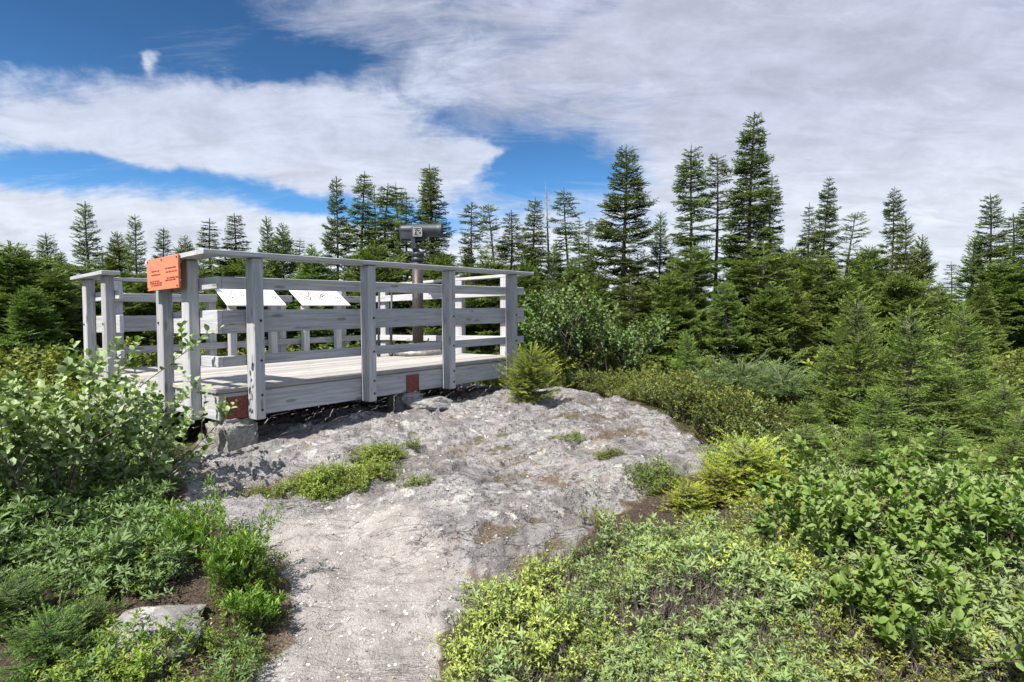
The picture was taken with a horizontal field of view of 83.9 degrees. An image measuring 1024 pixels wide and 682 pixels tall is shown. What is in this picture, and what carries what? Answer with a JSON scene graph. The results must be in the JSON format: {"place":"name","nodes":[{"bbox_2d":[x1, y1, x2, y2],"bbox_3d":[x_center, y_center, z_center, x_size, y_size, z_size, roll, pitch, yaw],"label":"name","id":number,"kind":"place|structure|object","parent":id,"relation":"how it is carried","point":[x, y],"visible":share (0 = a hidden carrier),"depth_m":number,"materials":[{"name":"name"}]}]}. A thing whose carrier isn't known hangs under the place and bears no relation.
{"place":"outdoors","nodes":[
{"label":"outdoors","id":0,"kind":"place"},
{"bbox_2d":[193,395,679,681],"bbox_3d":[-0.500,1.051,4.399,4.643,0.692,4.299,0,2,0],"label":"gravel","id":1,"kind":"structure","parent":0,"point":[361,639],"depth_m":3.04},
{"bbox_2d":[0,320,1023,681],"bbox_3d":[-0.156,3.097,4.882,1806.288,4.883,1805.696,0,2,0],"label":"ground","id":2,"kind":"structure","parent":0,"point":[472,504],"depth_m":3.67,"materials":[{"name":"stone"}]},
{"bbox_2d":[0,285,79,379],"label":"fir tree","id":3,"kind":"object","parent":2,"relation":"on","point":[24,321],"visible":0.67,"depth_m":9.48,"materials":[{"name":"plant"}]},
{"bbox_2d":[0,240,81,352],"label":"fir tree","id":4,"kind":"object","parent":2,"relation":"on","point":[21,264],"visible":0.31,"depth_m":10.34,"materials":[{"name":"plant"}]},
{"bbox_2d":[0,550,96,637],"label":"creeping fir","id":5,"kind":"object","parent":2,"relation":"on","point":[7,614],"visible":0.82,"depth_m":2.70,"materials":[{"name":"green plant"}]},
{"bbox_2d":[0,586,107,681],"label":"creeping fir","id":6,"kind":"object","parent":2,"relation":"on","point":[39,643],"visible":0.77,"depth_m":2.35,"materials":[{"name":"green plant"}]},
{"bbox_2d":[9,267,102,366],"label":"fir tree","id":7,"kind":"object","parent":2,"relation":"on","point":[61,300],"visible":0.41,"depth_m":10.50,"materials":[{"name":"plant"}]},
{"bbox_2d":[54,201,108,274],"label":"fir tree","id":8,"kind":"object","parent":2,"relation":"on","point":[86,249],"visible":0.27,"depth_m":15.73,"materials":[{"name":"plant"}]},
{"bbox_2d":[57,586,130,655],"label":"creeping fir","id":9,"kind":"object","parent":2,"relation":"on","point":[98,612],"visible":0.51,"depth_m":2.60,"materials":[{"name":"green plant"}]},
{"bbox_2d":[0,320,223,503],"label":"leafy shrub","id":10,"kind":"object","parent":2,"relation":"on","point":[21,436],"visible":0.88,"depth_m":3.50,"materials":[{"name":"green plant"}]},
{"bbox_2d":[99,231,142,332],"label":"spruce tree","id":11,"kind":"object","parent":2,"relation":"on","point":[112,264],"visible":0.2,"depth_m":15.25,"materials":[{"name":"green plant"}]},
{"bbox_2d":[117,214,155,336],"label":"fir tree","id":12,"kind":"object","parent":2,"relation":"on","point":[136,256],"visible":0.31,"depth_m":14.71,"materials":[{"name":"plant"}]},
{"bbox_2d":[0,392,292,681],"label":"laurel undergrowth","id":13,"kind":"object","parent":2,"relation":"on","point":[98,543],"visible":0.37,"depth_m":3.00,"materials":[{"name":"green plant"}]},
{"bbox_2d":[56,366,237,486],"bbox_3d":[-2.437,0.636,3.804,0.768,0.939,0.973,1,3,26],"label":"leafy shrub","id":14,"kind":"object","parent":2,"relation":"on","point":[161,439],"visible":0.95,"depth_m":3.75,"materials":[{"name":"green plant"}]},
{"bbox_2d":[123,271,177,364],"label":"fir tree","id":15,"kind":"object","parent":2,"relation":"on","point":[145,308],"visible":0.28,"depth_m":11.78,"materials":[{"name":"plant"}]},
{"bbox_2d":[105,604,206,670],"bbox_3d":[-1.635,1.341,2.591,0.457,0.224,0.422,0,2,-11],"label":"boulder","id":16,"kind":"object","parent":2,"relation":"on","point":[161,612],"visible":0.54,"depth_m":2.54,"materials":[{"name":"stone"}]},
{"bbox_2d":[151,473,226,562],"bbox_3d":[-1.816,1.011,3.175,0.399,0.520,0.471,-1,3,-23],"label":"green bush","id":17,"kind":"object","parent":2,"relation":"on","point":[176,524],"visible":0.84,"depth_m":3.19,"materials":[{"name":"green plant"}]},
{"bbox_2d":[205,417,258,454],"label":"concrete pier","id":18,"kind":"structure","parent":2,"relation":"on","point":[234,434],"depth_m":4.54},
{"bbox_2d":[70,249,533,420],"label":"viewing platform","id":19,"kind":"structure","parent":18,"relation":"on","point":[257,382],"depth_m":5.46,"materials":[{"name":"grey wood"}]},
{"bbox_2d":[147,254,180,290],"bbox_3d":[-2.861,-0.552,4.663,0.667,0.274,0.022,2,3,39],"label":"orange sign","id":20,"kind":"object","parent":19,"relation":"attached to","point":[163,273],"visible":1,"depth_m":4.63,"materials":[{"name":"metal"}]},
{"bbox_2d":[215,289,285,355],"bbox_3d":[-3.577,-0.244,7.811,0.405,0.996,0.810,2,3,39],"label":"information panel","id":21,"kind":"object","parent":19,"relation":"on","point":[232,299],"visible":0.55,"depth_m":7.68,"materials":[{"name":"white"}]},
{"bbox_2d":[289,290,349,350],"bbox_3d":[-2.906,-0.296,8.623,0.405,0.996,0.800,2,3,39],"label":"information panel","id":22,"kind":"object","parent":19,"relation":"on","point":[307,299],"visible":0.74,"depth_m":8.55,"materials":[{"name":"white"}]},
{"bbox_2d":[393,223,442,355],"bbox_3d":[-1.315,-0.725,7.958,0.697,1.835,0.690,0,2,-3],"label":"coin telescope","id":23,"kind":"object","parent":19,"relation":"on","point":[413,234],"visible":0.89,"depth_m":7.86,"materials":[{"name":"metal"}]},
{"bbox_2d":[215,215,251,308],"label":"spruce tree","id":24,"kind":"object","parent":2,"relation":"on","point":[235,232],"visible":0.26,"depth_m":15.03,"materials":[{"name":"green plant"}]},
{"bbox_2d":[187,491,287,599],"bbox_3d":[-1.398,1.060,2.879,0.446,0.547,0.396,0,2,0],"label":"green bush","id":25,"kind":"object","parent":2,"relation":"on","point":[231,558],"visible":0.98,"depth_m":2.84,"materials":[{"name":"green plant"}]},
{"bbox_2d":[199,258,287,355],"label":"fir tree","id":26,"kind":"object","parent":2,"relation":"on","point":[231,272],"visible":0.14,"depth_m":11.82,"materials":[{"name":"plant"}]},
{"bbox_2d":[218,581,288,632],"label":"green bush","id":27,"kind":"object","parent":2,"relation":"on","point":[252,607],"visible":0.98,"depth_m":2.64,"materials":[{"name":"green plant"}]},
{"bbox_2d":[257,215,293,338],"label":"fir tree","id":28,"kind":"object","parent":2,"relation":"on","point":[269,244],"visible":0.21,"depth_m":14.88,"materials":[{"name":"plant"}]},
{"bbox_2d":[271,223,301,337],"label":"fir tree","id":29,"kind":"object","parent":2,"relation":"on","point":[286,245],"visible":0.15,"depth_m":15.63,"materials":[{"name":"plant"}]},
{"bbox_2d":[283,248,353,350],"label":"fir tree","id":30,"kind":"object","parent":2,"relation":"on","point":[314,271],"visible":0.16,"depth_m":12.33,"materials":[{"name":"plant"}]},
{"bbox_2d":[318,176,360,347],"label":"spruce tree","id":31,"kind":"object","parent":2,"relation":"on","point":[329,245],"visible":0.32,"depth_m":13.85,"materials":[{"name":"green plant"}]},
{"bbox_2d":[272,455,411,503],"bbox_3d":[-1.210,0.981,4.077,0.962,0.317,0.460,-1,3,-21],"label":"heath cushion","id":32,"kind":"object","parent":2,"relation":"on","point":[335,476],"visible":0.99,"depth_m":4.04,"materials":[{"name":"green plant"}]},
{"bbox_2d":[336,171,380,334],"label":"spruce tree","id":33,"kind":"object","parent":2,"relation":"on","point":[364,225],"visible":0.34,"depth_m":15.09,"materials":[{"name":"green plant"}]},
{"bbox_2d":[341,436,410,463],"bbox_3d":[-1.038,0.858,4.420,0.537,0.250,0.457,0,2,0],"label":"heath cushion","id":34,"kind":"object","parent":2,"relation":"on","point":[385,452],"visible":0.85,"depth_m":4.38,"materials":[{"name":"green plant"}]},
{"bbox_2d":[331,240,428,346],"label":"fir tree","id":35,"kind":"object","parent":2,"relation":"on","point":[377,255],"visible":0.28,"depth_m":12.80,"materials":[{"name":"plant"}]},
{"bbox_2d":[357,185,405,342],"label":"spruce tree","id":36,"kind":"object","parent":2,"relation":"on","point":[384,219],"visible":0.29,"depth_m":14.87,"materials":[{"name":"green plant"}]},
{"bbox_2d":[389,192,432,343],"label":"spruce tree","id":37,"kind":"object","parent":2,"relation":"on","point":[405,245],"visible":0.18,"depth_m":14.28,"materials":[{"name":"green plant"}]},
{"bbox_2d":[419,168,440,334],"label":"spruce tree","id":38,"kind":"object","parent":2,"relation":"on","point":[432,196],"visible":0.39,"depth_m":14.13,"materials":[{"name":"green plant"}]},
{"bbox_2d":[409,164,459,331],"bbox_3d":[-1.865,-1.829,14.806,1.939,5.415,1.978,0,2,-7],"label":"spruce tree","id":39,"kind":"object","parent":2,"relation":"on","point":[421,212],"visible":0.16,"depth_m":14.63,"materials":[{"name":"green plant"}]},
{"bbox_2d":[406,251,489,353],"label":"fir tree","id":40,"kind":"object","parent":2,"relation":"on","point":[437,275],"visible":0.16,"depth_m":12.17,"materials":[{"name":"plant"}]},
{"bbox_2d":[456,202,489,331],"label":"spruce tree","id":41,"kind":"object","parent":2,"relation":"on","point":[470,235],"visible":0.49,"depth_m":13.89,"materials":[{"name":"green plant"}]},
{"bbox_2d":[460,256,519,354],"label":"fir tree","id":42,"kind":"object","parent":2,"relation":"on","point":[491,302],"visible":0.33,"depth_m":11.88,"materials":[{"name":"plant"}]},
{"bbox_2d":[488,210,529,346],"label":"spruce tree","id":43,"kind":"object","parent":2,"relation":"on","point":[517,243],"visible":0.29,"depth_m":14.43,"materials":[{"name":"green plant"}]},
{"bbox_2d":[0,330,1023,469],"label":"wood undergrowth","id":44,"kind":"object","parent":2,"relation":"on","point":[45,364],"visible":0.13,"depth_m":8.86,"materials":[{"name":"green plant"}]},
{"bbox_2d":[493,259,550,355],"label":"fir tree","id":45,"kind":"object","parent":2,"relation":"on","point":[521,281],"visible":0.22,"depth_m":11.58,"materials":[{"name":"plant"}]},
{"bbox_2d":[495,341,570,401],"bbox_3d":[0.217,0.343,6.607,0.870,0.718,0.905,-1,2,-13],"label":"fir seedling","id":46,"kind":"object","parent":2,"relation":"on","point":[529,384],"visible":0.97,"depth_m":6.49,"materials":[{"name":"green plant"}]},
{"bbox_2d":[514,197,556,302],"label":"spruce tree","id":47,"kind":"object","parent":2,"relation":"on","point":[532,256],"visible":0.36,"depth_m":13.96,"materials":[{"name":"green plant"}]},
{"bbox_2d":[517,290,570,363],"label":"leafy bush","id":48,"kind":"object","parent":2,"relation":"on","point":[520,325],"visible":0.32,"depth_m":9.61,"materials":[{"name":"green plant"}]},
{"bbox_2d":[548,187,588,310],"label":"spruce tree","id":49,"kind":"object","parent":2,"relation":"on","point":[568,232],"visible":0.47,"depth_m":14.95,"materials":[{"name":"green plant"}]},
{"bbox_2d":[521,274,618,377],"bbox_3d":[0.854,-0.187,9.181,1.670,1.815,1.584,1,3,20],"label":"leafy bush","id":50,"kind":"object","parent":2,"relation":"on","point":[553,321],"visible":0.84,"depth_m":8.98,"materials":[{"name":"green plant"}]},
{"bbox_2d":[556,257,595,374],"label":"spruce tree","id":51,"kind":"object","parent":2,"relation":"on","point":[569,275],"visible":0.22,"depth_m":12.02,"materials":[{"name":"green plant"}]},
{"bbox_2d":[544,291,675,375],"bbox_3d":[1.577,0.010,8.916,1.845,1.529,1.545,-1,3,-30],"label":"leafy bush","id":52,"kind":"object","parent":2,"relation":"on","point":[628,341],"visible":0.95,"depth_m":8.80,"materials":[{"name":"green plant"}]},
{"bbox_2d":[579,144,661,362],"bbox_3d":[2.637,-1.807,13.114,2.487,5.444,2.491,-1,3,-28],"label":"fir tree","id":53,"kind":"object","parent":2,"relation":"on","point":[614,204],"visible":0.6,"depth_m":12.88,"materials":[{"name":"plant"}]},
{"bbox_2d":[595,280,666,373],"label":"spruce tree","id":54,"kind":"object","parent":2,"relation":"on","point":[641,310],"visible":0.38,"depth_m":10.93,"materials":[{"name":"green plant"}]},
{"bbox_2d":[427,501,862,681],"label":"heath undergrowth","id":55,"kind":"object","parent":2,"relation":"on","point":[752,570],"visible":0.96,"depth_m":2.65,"materials":[{"name":"green plant"}]},
{"bbox_2d":[619,454,691,496],"bbox_3d":[1.081,1.000,4.239,0.587,0.286,0.398,-1,3,-20],"label":"heath cushion","id":56,"kind":"object","parent":2,"relation":"on","point":[644,477],"visible":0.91,"depth_m":4.21,"materials":[{"name":"green plant"}]},
{"bbox_2d":[638,211,673,355],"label":"spruce tree","id":57,"kind":"object","parent":2,"relation":"on","point":[660,252],"visible":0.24,"depth_m":14.38,"materials":[{"name":"green plant"}]},
{"bbox_2d":[635,269,711,376],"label":"spruce tree","id":58,"kind":"object","parent":2,"relation":"on","point":[671,302],"visible":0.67,"depth_m":10.14,"materials":[{"name":"green plant"}]},
{"bbox_2d":[652,478,715,518],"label":"fir seedling","id":59,"kind":"object","parent":2,"relation":"on","point":[692,499],"visible":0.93,"depth_m":3.80,"materials":[{"name":"green plant"}]},
{"bbox_2d":[667,330,708,378],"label":"young fir","id":60,"kind":"object","parent":2,"relation":"on","point":[679,363],"visible":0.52,"depth_m":8.28,"materials":[{"name":"plant"}]},
{"bbox_2d":[661,143,732,353],"bbox_3d":[3.780,-1.667,12.233,1.651,5.214,1.711,-1,3,-22],"label":"spruce tree","id":61,"kind":"object","parent":2,"relation":"on","point":[690,206],"visible":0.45,"depth_m":12.26,"materials":[{"name":"green plant"}]},
{"bbox_2d":[548,364,847,444],"bbox_3d":[2.352,0.646,7.196,3.098,0.739,3.996,-1,3,-30],"label":"heath band","id":62,"kind":"object","parent":2,"relation":"on","point":[724,410],"visible":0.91,"depth_m":6.08,"materials":[{"name":"green plant"}]},
{"bbox_2d":[649,242,754,370],"bbox_3d":[3.338,-0.357,10.554,2.282,2.965,2.289,1,3,24],"label":"spruce tree","id":63,"kind":"object","parent":2,"relation":"on","point":[692,265],"visible":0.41,"depth_m":10.44,"materials":[{"name":"green plant"}]},
{"bbox_2d":[687,153,735,346],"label":"spruce tree","id":64,"kind":"object","parent":2,"relation":"on","point":[718,168],"visible":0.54,"depth_m":13.03,"materials":[{"name":"green plant"}]},
{"bbox_2d":[689,279,757,373],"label":"spruce tree","id":65,"kind":"object","parent":2,"relation":"on","point":[732,340],"visible":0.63,"depth_m":9.30,"materials":[{"name":"green plant"}]},
{"bbox_2d":[689,458,759,508],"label":"fir seedling","id":66,"kind":"object","parent":2,"relation":"on","point":[713,478],"visible":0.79,"depth_m":4.00,"materials":[{"name":"green plant"}]},
{"bbox_2d":[662,347,802,399],"bbox_3d":[2.919,0.554,7.321,1.658,0.984,1.714,-1,3,-23],"label":"conifer mat","id":67,"kind":"object","parent":2,"relation":"on","point":[743,369],"visible":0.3,"depth_m":7.19,"materials":[{"name":"green plant"}]},
{"bbox_2d":[681,428,796,508],"bbox_3d":[1.665,0.908,4.115,0.810,0.560,0.977,-1,2,-12],"label":"fir seedling","id":68,"kind":"object","parent":2,"relation":"on","point":[744,458],"visible":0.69,"depth_m":4.09,"materials":[{"name":"green plant"}]},
{"bbox_2d":[698,112,793,353],"bbox_3d":[4.854,-1.852,11.741,2.070,5.698,2.584,2,3,31],"label":"spruce tree","id":69,"kind":"object","parent":2,"relation":"on","point":[750,209],"visible":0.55,"depth_m":11.58,"materials":[{"name":"green plant"}]},
{"bbox_2d":[701,239,830,366],"bbox_3d":[4.708,-0.212,10.362,2.559,3.166,2.180,0,3,-24],"label":"spruce tree","id":70,"kind":"object","parent":2,"relation":"on","point":[741,285],"visible":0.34,"depth_m":10.05,"materials":[{"name":"green plant"}]},
{"bbox_2d":[735,282,813,380],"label":"spruce tree","id":71,"kind":"object","parent":2,"relation":"on","point":[775,312],"visible":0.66,"depth_m":9.40,"materials":[{"name":"green plant"}]},
{"bbox_2d":[754,174,794,294],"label":"spruce tree","id":72,"kind":"object","parent":2,"relation":"on","point":[776,202],"visible":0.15,"depth_m":12.78,"materials":[{"name":"green plant"}]},
{"bbox_2d":[715,357,846,414],"bbox_3d":[3.203,0.630,6.755,1.529,0.936,1.580,2,3,43],"label":"conifer mat","id":73,"kind":"object","parent":2,"relation":"on","point":[782,385],"visible":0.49,"depth_m":6.55,"materials":[{"name":"green plant"}]},
{"bbox_2d":[765,279,829,378],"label":"spruce tree","id":74,"kind":"object","parent":2,"relation":"on","point":[800,308],"visible":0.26,"depth_m":9.59,"materials":[{"name":"green plant"}]},
{"bbox_2d":[792,203,820,346],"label":"spruce tree","id":75,"kind":"object","parent":2,"relation":"on","point":[805,242],"visible":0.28,"depth_m":14.44,"materials":[{"name":"green plant"}]},
{"bbox_2d":[775,422,840,475],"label":"young fir","id":76,"kind":"object","parent":2,"relation":"on","point":[809,440],"visible":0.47,"depth_m":4.71,"materials":[{"name":"plant"}]},
{"bbox_2d":[746,434,877,554],"bbox_3d":[1.700,0.937,3.286,0.650,0.686,0.956,1,3,21],"label":"leaved shrub","id":77,"kind":"object","parent":2,"relation":"on","point":[819,523],"visible":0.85,"depth_m":3.15,"materials":[{"name":"green plant"}]},
{"bbox_2d":[788,347,853,426],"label":"young fir","id":78,"kind":"object","parent":2,"relation":"on","point":[822,381],"visible":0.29,"depth_m":6.21,"materials":[{"name":"plant"}]},
{"bbox_2d":[800,176,843,347],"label":"spruce tree","id":79,"kind":"object","parent":2,"relation":"on","point":[828,214],"visible":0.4,"depth_m":13.24,"materials":[{"name":"green plant"}]},
{"bbox_2d":[775,251,886,374],"bbox_3d":[5.885,-0.329,10.784,2.449,2.776,2.431,1,3,21],"label":"spruce tree","id":80,"kind":"object","parent":2,"relation":"on","point":[807,276],"visible":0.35,"depth_m":10.63,"materials":[{"name":"green plant"}]},
{"bbox_2d":[804,274,883,386],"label":"spruce tree","id":81,"kind":"object","parent":2,"relation":"on","point":[839,289],"visible":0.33,"depth_m":10.24,"materials":[{"name":"green plant"}]},
{"bbox_2d":[831,211,870,339],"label":"spruce tree","id":82,"kind":"object","parent":2,"relation":"on","point":[848,255],"visible":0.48,"depth_m":13.62,"materials":[{"name":"green plant"}]},
{"bbox_2d":[698,415,1023,681],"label":"slope undergrowth","id":83,"kind":"object","parent":2,"relation":"on","point":[990,637],"visible":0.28,"depth_m":2.55,"materials":[{"name":"green plant"}]},
{"bbox_2d":[795,288,926,427],"bbox_3d":[3.654,0.278,5.984,1.371,1.686,1.222,0,2,-11],"label":"young fir","id":84,"kind":"object","parent":2,"relation":"on","point":[858,358],"visible":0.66,"depth_m":5.85,"materials":[{"name":"plant"}]},
{"bbox_2d":[842,245,894,329],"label":"spruce tree","id":85,"kind":"object","parent":2,"relation":"on","point":[874,256],"visible":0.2,"depth_m":15.69,"materials":[{"name":"green plant"}]},
{"bbox_2d":[832,427,918,472],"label":"young fir","id":86,"kind":"object","parent":2,"relation":"on","point":[859,455],"visible":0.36,"depth_m":4.48,"materials":[{"name":"plant"}]},
{"bbox_2d":[834,388,933,465],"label":"young fir","id":87,"kind":"object","parent":2,"relation":"on","point":[881,421],"visible":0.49,"depth_m":4.90,"materials":[{"name":"plant"}]},
{"bbox_2d":[872,187,910,299],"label":"spruce tree","id":88,"kind":"object","parent":2,"relation":"on","point":[888,211],"visible":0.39,"depth_m":13.53,"materials":[{"name":"green plant"}]},
{"bbox_2d":[767,430,1023,567],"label":"leaved shrub","id":89,"kind":"object","parent":2,"relation":"on","point":[906,520],"visible":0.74,"depth_m":2.96,"materials":[{"name":"green plant"}]},
{"bbox_2d":[880,216,933,346],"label":"spruce tree","id":90,"kind":"object","parent":2,"relation":"on","point":[906,244],"visible":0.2,"depth_m":12.38,"materials":[{"name":"green plant"}]},
{"bbox_2d":[868,269,948,381],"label":"spruce tree","id":91,"kind":"object","parent":2,"relation":"on","point":[899,289],"visible":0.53,"depth_m":10.89,"materials":[{"name":"green plant"}]},
{"bbox_2d":[838,304,982,441],"bbox_3d":[3.835,0.377,5.519,1.212,1.488,0.992,1,3,32],"label":"young fir","id":92,"kind":"object","parent":2,"relation":"on","point":[929,380],"visible":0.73,"depth_m":5.43,"materials":[{"name":"plant"}]},
{"bbox_2d":[817,493,1023,670],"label":"leaved shrub","id":93,"kind":"object","parent":2,"relation":"on","point":[886,619],"visible":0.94,"depth_m":2.47,"materials":[{"name":"green plant"}]},
{"bbox_2d":[906,234,949,349],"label":"spruce tree","id":94,"kind":"object","parent":2,"relation":"on","point":[926,269],"visible":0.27,"depth_m":13.17,"materials":[{"name":"green plant"}]},
{"bbox_2d":[890,420,987,478],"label":"young fir","id":95,"kind":"object","parent":2,"relation":"on","point":[971,466],"visible":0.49,"depth_m":4.36,"materials":[{"name":"plant"}]},
{"bbox_2d":[918,286,965,357],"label":"spruce tree","id":96,"kind":"object","parent":2,"relation":"on","point":[940,299],"visible":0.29,"depth_m":11.38,"materials":[{"name":"green plant"}]},
{"bbox_2d":[866,430,1023,568],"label":"leaved shrub","id":97,"kind":"object","parent":2,"relation":"on","point":[997,489],"visible":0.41,"depth_m":3.11,"materials":[{"name":"green plant"}]},
{"bbox_2d":[901,367,997,448],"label":"young fir","id":98,"kind":"object","parent":2,"relation":"on","point":[965,406],"visible":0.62,"depth_m":5.27,"materials":[{"name":"plant"}]},
{"bbox_2d":[920,300,1018,415],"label":"young fir","id":99,"kind":"object","parent":2,"relation":"on","point":[981,372],"visible":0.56,"depth_m":6.93,"materials":[{"name":"plant"}]},
{"bbox_2d":[956,192,1015,350],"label":"spruce tree","id":100,"kind":"object","parent":2,"relation":"on","point":[998,251],"visible":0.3,"depth_m":14.84,"materials":[{"name":"green plant"}]},
{"bbox_2d":[950,434,1023,477],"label":"young fir","id":101,"kind":"object","parent":2,"relation":"on","point":[1012,452],"visible":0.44,"depth_m":4.13,"materials":[{"name":"plant"}]},
{"bbox_2d":[953,280,1021,362],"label":"spruce tree","id":102,"kind":"object","parent":2,"relation":"on","point":[984,311],"visible":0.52,"depth_m":12.41,"materials":[{"name":"green plant"}]},
{"bbox_2d":[954,380,1023,451],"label":"young fir","id":103,"kind":"object","parent":2,"relation":"on","point":[1001,404],"visible":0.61,"depth_m":5.04,"materials":[{"name":"plant"}]},
{"bbox_2d":[956,257,1023,353],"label":"spruce tree","id":104,"kind":"object","parent":2,"relation":"on","point":[1006,283],"visible":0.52,"depth_m":14.00,"materials":[{"name":"green plant"}]},
{"bbox_2d":[976,410,1023,466],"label":"young fir","id":105,"kind":"object","parent":2,"relation":"on","point":[1018,427],"visible":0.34,"depth_m":4.55,"materials":[{"name":"plant"}]},
{"bbox_2d":[0,0,1023,317],"label":"sky","id":106,"kind":"structure","parent":0,"point":[175,115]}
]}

